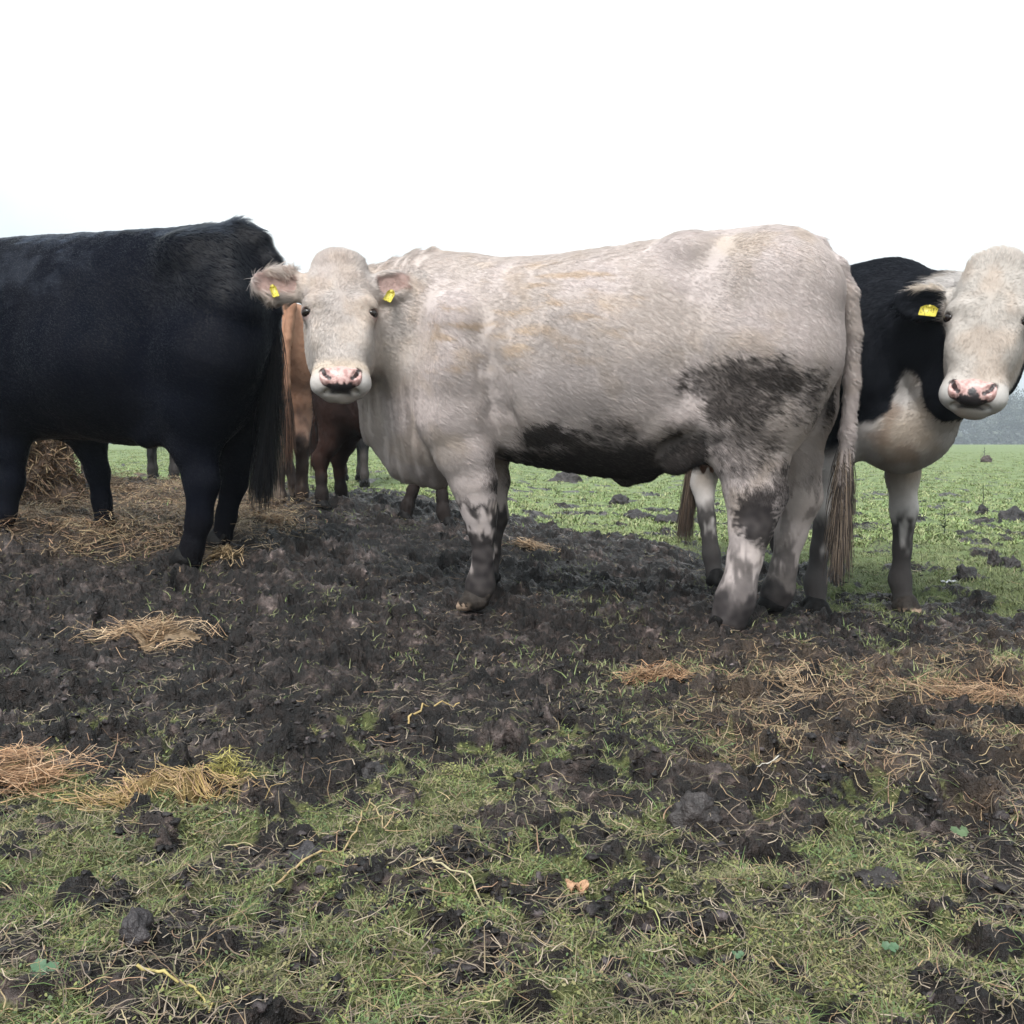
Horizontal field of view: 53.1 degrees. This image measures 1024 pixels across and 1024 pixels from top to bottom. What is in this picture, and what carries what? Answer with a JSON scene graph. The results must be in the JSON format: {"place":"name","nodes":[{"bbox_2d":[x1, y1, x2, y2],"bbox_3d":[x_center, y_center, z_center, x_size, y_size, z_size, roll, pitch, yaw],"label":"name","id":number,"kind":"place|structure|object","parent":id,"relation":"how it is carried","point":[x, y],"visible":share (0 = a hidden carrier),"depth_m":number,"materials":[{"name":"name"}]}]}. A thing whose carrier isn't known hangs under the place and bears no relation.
{"place":"outdoors","nodes":[
{"label":"outdoors","id":0,"kind":"place"},
{"bbox_2d":[0,444,1023,1023],"bbox_3d":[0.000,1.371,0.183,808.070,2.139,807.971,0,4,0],"label":"ground","id":1,"kind":"structure","parent":0,"point":[382,540],"depth_m":2.61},
{"bbox_2d":[29,958,59,976],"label":"clover leaf","id":2,"kind":"object","parent":1,"relation":"on","point":[42,963],"visible":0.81,"depth_m":1.37,"materials":[{"name":"green plant"}]},
{"bbox_2d":[0,736,122,802],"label":"hay clump","id":3,"kind":"object","parent":1,"relation":"on","point":[16,771],"visible":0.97,"depth_m":2.21,"materials":[{"name":"plant"}]},
{"bbox_2d":[19,439,120,512],"bbox_3d":[-3.390,-0.282,6.984,1.550,0.979,1.564,0,4,0],"label":"hay stack","id":4,"kind":"object","parent":1,"relation":"on","point":[53,475],"visible":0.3,"depth_m":6.86,"materials":[{"name":"plant"}]},
{"bbox_2d":[70,449,89,489],"bbox_3d":[-3.847,-0.979,9.060,0.712,1.591,2.835,-2,5,-23],"label":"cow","id":5,"kind":"object","parent":1,"relation":"on","point":[87,485],"visible":0.01,"depth_m":7.94},
{"bbox_2d":[118,907,153,950],"bbox_3d":[-0.550,0.617,1.500,0.054,0.076,0.072,-1,4,-11],"label":"mud clod","id":6,"kind":"object","parent":1,"relation":"on","point":[136,923],"visible":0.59,"depth_m":1.48,"materials":[{"name":"grey soil"}]},
{"bbox_2d":[56,610,226,659],"bbox_3d":[-1.270,0.450,3.604,0.664,0.192,0.376,0,4,0],"label":"hay clump","id":7,"kind":"object","parent":1,"relation":"on","point":[166,630],"visible":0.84,"depth_m":3.62,"materials":[{"name":"plant"}]},
{"bbox_2d":[0,214,288,568],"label":"cow","id":8,"kind":"object","parent":1,"relation":"on","point":[170,340],"visible":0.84,"depth_m":4.55},
{"bbox_2d":[146,446,180,481],"bbox_3d":[-4.072,-1.142,11.926,0.712,1.573,2.304,-1,4,-19],"label":"cow","id":9,"kind":"object","parent":1,"relation":"on","point":[152,468],"visible":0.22,"depth_m":10.95},
{"bbox_2d":[0,466,334,566],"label":"hay litter","id":10,"kind":"object","parent":1,"relation":"on","point":[22,511],"visible":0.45,"depth_m":5.35,"materials":[{"name":"plant"}]},
{"bbox_2d":[23,753,321,813],"bbox_3d":[-0.708,0.583,2.120,0.623,0.136,0.204,0,4,0],"label":"hay clump","id":11,"kind":"object","parent":1,"relation":"on","point":[188,784],"visible":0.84,"depth_m":2.12,"materials":[{"name":"plant"}]},
{"bbox_2d":[136,963,213,1012],"bbox_3d":[-0.433,0.623,1.346,0.148,0.034,0.038,3,5,33],"label":"straw stalk","id":12,"kind":"object","parent":1,"relation":"on","point":[140,968],"visible":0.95,"depth_m":1.37,"materials":[{"name":"yellow plant"}]},
{"bbox_2d":[202,543,249,566],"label":"hay clump","id":13,"kind":"object","parent":1,"relation":"on","point":[224,551],"visible":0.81,"depth_m":4.65,"materials":[{"name":"plant"}]},
{"bbox_2d":[200,745,256,781],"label":"hay clump","id":14,"kind":"object","parent":1,"relation":"on","point":[227,762],"visible":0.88,"depth_m":2.20,"materials":[{"name":"plant"}]},
{"bbox_2d":[238,509,309,525],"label":"hay clump","id":15,"kind":"object","parent":1,"relation":"on","point":[277,522],"visible":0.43,"depth_m":5.73,"materials":[{"name":"plant"}]},
{"bbox_2d":[271,303,312,505],"bbox_3d":[-1.816,-0.802,7.955,0.712,1.561,2.286,-1,4,-18],"label":"cow","id":16,"kind":"object","parent":1,"relation":"on","point":[299,411],"visible":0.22,"depth_m":7.01},
{"bbox_2d":[289,840,324,861],"bbox_3d":[-0.368,0.623,1.837,0.071,0.057,0.073,-4,6,-42],"label":"mud clod","id":17,"kind":"object","parent":1,"relation":"on","point":[306,847],"visible":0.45,"depth_m":1.83,"materials":[{"name":"grey soil"}]},
{"bbox_2d":[274,798,370,884],"bbox_3d":[-0.319,0.602,1.894,0.056,0.034,0.372,1,4,18],"label":"straw stalk","id":18,"kind":"object","parent":1,"relation":"on","point":[296,866],"visible":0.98,"depth_m":1.79,"materials":[{"name":"beige plant"}]},
{"bbox_2d":[334,439,369,487],"bbox_3d":[-1.876,-1.111,11.980,0.712,1.580,2.287,-1,4,-9],"label":"cow","id":19,"kind":"object","parent":1,"relation":"on","point":[362,469],"visible":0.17,"depth_m":10.96},
{"bbox_2d":[361,761,390,783],"bbox_3d":[-0.302,0.597,2.283,0.115,0.079,0.079,1,4,17],"label":"mud clod","id":20,"kind":"object","parent":1,"relation":"on","point":[371,770],"visible":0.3,"depth_m":2.27,"materials":[{"name":"grey soil"}]},
{"bbox_2d":[370,802,386,829],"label":"straw stalk","id":21,"kind":"object","parent":1,"relation":"on","point":[375,806],"visible":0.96,"depth_m":2.00,"materials":[{"name":"beige plant"}]},
{"bbox_2d":[308,374,456,525],"bbox_3d":[-0.629,-0.465,6.410,1.508,1.096,0.509,2,5,25],"label":"calf","id":22,"kind":"object","parent":1,"relation":"on","point":[335,435],"visible":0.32,"depth_m":6.47},
{"bbox_2d":[408,700,459,723],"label":"straw stalk","id":23,"kind":"object","parent":1,"relation":"on","point":[420,710],"visible":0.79,"depth_m":2.66,"materials":[{"name":"beige plant"}]},
{"bbox_2d":[417,857,499,908],"bbox_3d":[-0.084,0.624,1.707,0.191,0.058,0.023,3,5,39],"label":"straw stalk","id":24,"kind":"object","parent":1,"relation":"on","point":[446,867],"visible":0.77,"depth_m":1.72,"materials":[{"name":"beige plant"}]},
{"bbox_2d":[0,495,1023,1023],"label":"trodden fibres","id":25,"kind":"object","parent":1,"relation":"on","point":[504,971],"visible":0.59,"depth_m":1.63,"materials":[{"name":"plant"}]},
{"bbox_2d":[0,483,1023,1023],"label":"mud crumbs","id":26,"kind":"object","parent":1,"relation":"on","point":[592,909],"visible":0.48,"depth_m":1.75,"materials":[{"name":"black soil"}]},
{"bbox_2d":[0,476,1023,1023],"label":"loose straw","id":27,"kind":"object","parent":1,"relation":"on","point":[786,736],"visible":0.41,"depth_m":1.93,"materials":[{"name":"beige plant"}]},
{"bbox_2d":[506,536,560,551],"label":"hay clump","id":28,"kind":"object","parent":1,"relation":"on","point":[529,541],"visible":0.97,"depth_m":5.75,"materials":[{"name":"plant"}]},
{"bbox_2d":[246,224,864,631],"bbox_3d":[0.189,-0.335,4.245,2.399,1.608,0.864,0,4,4],"label":"cow","id":29,"kind":"object","parent":1,"relation":"on","point":[730,358],"visible":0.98,"depth_m":3.96},
{"bbox_2d":[548,472,582,482],"bbox_3d":[0.863,-0.584,16.871,0.535,0.227,0.472,-3,5,-33],"label":"clod","id":30,"kind":"object","parent":1,"relation":"on","point":[569,477],"visible":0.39,"depth_m":16.80,"materials":[{"name":"grey soil"}]},
{"bbox_2d":[109,428,1023,444],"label":"hedge","id":31,"kind":"object","parent":1,"relation":"on","point":[994,437],"visible":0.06,"depth_m":292.98,"materials":[{"name":"grey plant"}]},
{"bbox_2d":[565,878,588,894],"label":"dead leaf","id":32,"kind":"object","parent":1,"relation":"on","point":[583,883],"visible":0.96,"depth_m":1.68,"materials":[{"name":"plant"}]},
{"bbox_2d":[609,493,629,504],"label":"mud clod","id":33,"kind":"object","parent":1,"relation":"on","point":[620,499],"visible":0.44,"depth_m":11.19,"materials":[{"name":"grey soil"}]},
{"bbox_2d":[623,508,655,518],"bbox_3d":[1.175,0.032,9.436,0.321,0.127,0.244,0,4,0],"label":"mud clod","id":34,"kind":"object","parent":1,"relation":"on","point":[635,513],"visible":0.49,"depth_m":9.38,"materials":[{"name":"grey soil"}]},
{"bbox_2d":[605,657,702,684],"bbox_3d":[0.436,0.476,3.069,0.328,0.116,0.225,-2,5,-22],"label":"hay clump","id":35,"kind":"object","parent":1,"relation":"on","point":[652,676],"visible":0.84,"depth_m":3.05,"materials":[{"name":"plant"}]},
{"bbox_2d":[641,886,674,962],"bbox_3d":[0.218,0.625,1.569,0.009,0.030,0.238,-1,4,-7],"label":"straw stalk","id":36,"kind":"object","parent":1,"relation":"on","point":[647,902],"visible":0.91,"depth_m":1.57,"materials":[{"name":"beige plant"}]},
{"bbox_2d":[654,512,678,524],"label":"mud clod","id":37,"kind":"object","parent":1,"relation":"on","point":[661,518],"visible":0.39,"depth_m":8.90,"materials":[{"name":"grey soil"}]},
{"bbox_2d":[666,790,722,832],"bbox_3d":[0.357,0.592,2.003,0.117,0.089,0.085,0,4,0],"label":"mud clod","id":38,"kind":"object","parent":1,"relation":"on","point":[688,809],"visible":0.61,"depth_m":1.98,"materials":[{"name":"grey soil"}]},
{"bbox_2d":[731,950,743,958],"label":"clover leaf","id":39,"kind":"object","parent":1,"relation":"on","point":[739,954],"visible":1,"depth_m":1.45,"materials":[{"name":"green plant"}]},
{"bbox_2d":[757,755,778,766],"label":"straw stalk","id":40,"kind":"object","parent":1,"relation":"on","point":[776,758],"visible":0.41,"depth_m":2.26,"materials":[{"name":"white plant"}]},
{"bbox_2d":[753,954,812,982],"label":"straw stalk","id":41,"kind":"object","parent":1,"relation":"on","point":[775,961],"visible":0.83,"depth_m":1.44,"materials":[{"name":"beige plant"}]},
{"bbox_2d":[699,651,909,716],"bbox_3d":[0.865,0.492,2.932,0.600,0.128,0.677,0,4,0],"label":"hay clump","id":42,"kind":"object","parent":1,"relation":"on","point":[795,683],"visible":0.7,"depth_m":2.97,"materials":[{"name":"plant"}]},
{"bbox_2d":[673,244,1023,615],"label":"cow","id":43,"kind":"object","parent":1,"relation":"on","point":[942,354],"visible":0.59,"depth_m":4.28},
{"bbox_2d":[851,866,902,891],"bbox_3d":[0.623,0.623,1.716,0.101,0.051,0.076,0,4,0],"label":"mud clod","id":44,"kind":"object","parent":1,"relation":"on","point":[876,873],"visible":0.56,"depth_m":1.70,"materials":[{"name":"grey soil"}]},
{"bbox_2d":[881,941,898,952],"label":"clover leaf","id":45,"kind":"object","parent":1,"relation":"on","point":[891,946],"visible":1,"depth_m":1.46,"materials":[{"name":"green plant"}]},
{"bbox_2d":[842,658,1023,715],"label":"hay clump","id":46,"kind":"object","parent":1,"relation":"on","point":[969,689],"visible":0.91,"depth_m":2.87,"materials":[{"name":"plant"}]},
{"bbox_2d":[938,511,947,534],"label":"weed","id":47,"kind":"object","parent":1,"relation":"on","point":[944,526],"visible":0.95,"depth_m":7.83,"materials":[{"name":"green plant"}]},
{"bbox_2d":[940,580,957,582],"bbox_3d":[2.251,0.359,5.277,0.083,0.019,0.068,0,4,0],"label":"torn scrap","id":48,"kind":"object","parent":1,"relation":"on","point":[947,581],"visible":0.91,"depth_m":5.27,"materials":[{"name":"white paper"}]},
{"bbox_2d":[950,825,968,836],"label":"clover leaf","id":49,"kind":"object","parent":1,"relation":"on","point":[962,831],"visible":1,"depth_m":1.88,"materials":[{"name":"green plant"}]},
{"bbox_2d":[950,564,978,581],"bbox_3d":[2.344,0.324,5.308,0.157,0.123,0.115,0,4,0],"label":"mud clod","id":50,"kind":"object","parent":1,"relation":"on","point":[962,570],"visible":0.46,"depth_m":5.27,"materials":[{"name":"grey soil"}]},
{"bbox_2d":[958,419,972,433],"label":"tree","id":51,"kind":"object","parent":1,"relation":"on","point":[962,426],"visible":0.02,"depth_m":303.23,"materials":[{"name":"grey plant"}]},
{"bbox_2d":[959,419,982,433],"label":"tree","id":52,"kind":"object","parent":1,"relation":"on","point":[971,429],"visible":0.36,"depth_m":303.82,"materials":[{"name":"grey plant"}]},
{"bbox_2d":[974,504,987,514],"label":"mud clod","id":53,"kind":"object","parent":1,"relation":"on","point":[982,509],"visible":0.49,"depth_m":9.74,"materials":[{"name":"grey soil"}]},
{"bbox_2d":[980,455,992,461],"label":"mud clod","id":54,"kind":"object","parent":1,"relation":"on","point":[986,458],"visible":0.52,"depth_m":29.32,"materials":[{"name":"soil"}]},
{"bbox_2d":[972,413,1002,432],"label":"tree","id":55,"kind":"object","parent":1,"relation":"on","point":[986,426],"visible":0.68,"depth_m":298.95,"materials":[{"name":"grey plant"}]},
{"bbox_2d":[985,549,1002,567],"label":"mud clod","id":56,"kind":"object","parent":1,"relation":"on","point":[993,556],"visible":0.52,"depth_m":5.70,"materials":[{"name":"grey soil"}]},
{"bbox_2d":[972,397,1021,432],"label":"tree","id":57,"kind":"object","parent":1,"relation":"on","point":[1001,411],"visible":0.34,"depth_m":299.35,"materials":[{"name":"grey plant"}]},
{"bbox_2d":[1001,536,1013,541],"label":"mud clod","id":58,"kind":"object","parent":1,"relation":"on","point":[1008,537],"visible":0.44,"depth_m":7.28,"materials":[{"name":"grey soil"}]},
{"bbox_2d":[993,409,1023,433],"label":"tree","id":59,"kind":"object","parent":1,"relation":"on","point":[1009,423],"visible":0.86,"depth_m":295.51,"materials":[{"name":"grey plant"}]},
{"bbox_2d":[998,506,1023,521],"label":"mud clod","id":60,"kind":"object","parent":1,"relation":"on","point":[1014,513],"visible":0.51,"depth_m":9.02,"materials":[{"name":"grey soil"}]},
{"bbox_2d":[1001,555,1020,569],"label":"mud clod","id":61,"kind":"object","parent":1,"relation":"on","point":[1012,561],"visible":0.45,"depth_m":5.60,"materials":[{"name":"grey soil"}]},
{"bbox_2d":[1002,386,1023,430],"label":"tree","id":62,"kind":"object","parent":1,"relation":"on","point":[1017,401],"visible":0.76,"depth_m":294.07,"materials":[{"name":"grey plant"}]},
{"bbox_2d":[0,449,1023,1023],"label":"grass","id":63,"kind":"structure","parent":0,"point":[872,907],"depth_m":1.70,"materials":[{"name":"green plant"}]},
{"bbox_2d":[0,0,1023,432],"label":"sky","id":64,"kind":"structure","parent":0,"point":[380,130],"materials":[{"name":"white"}]}
]}

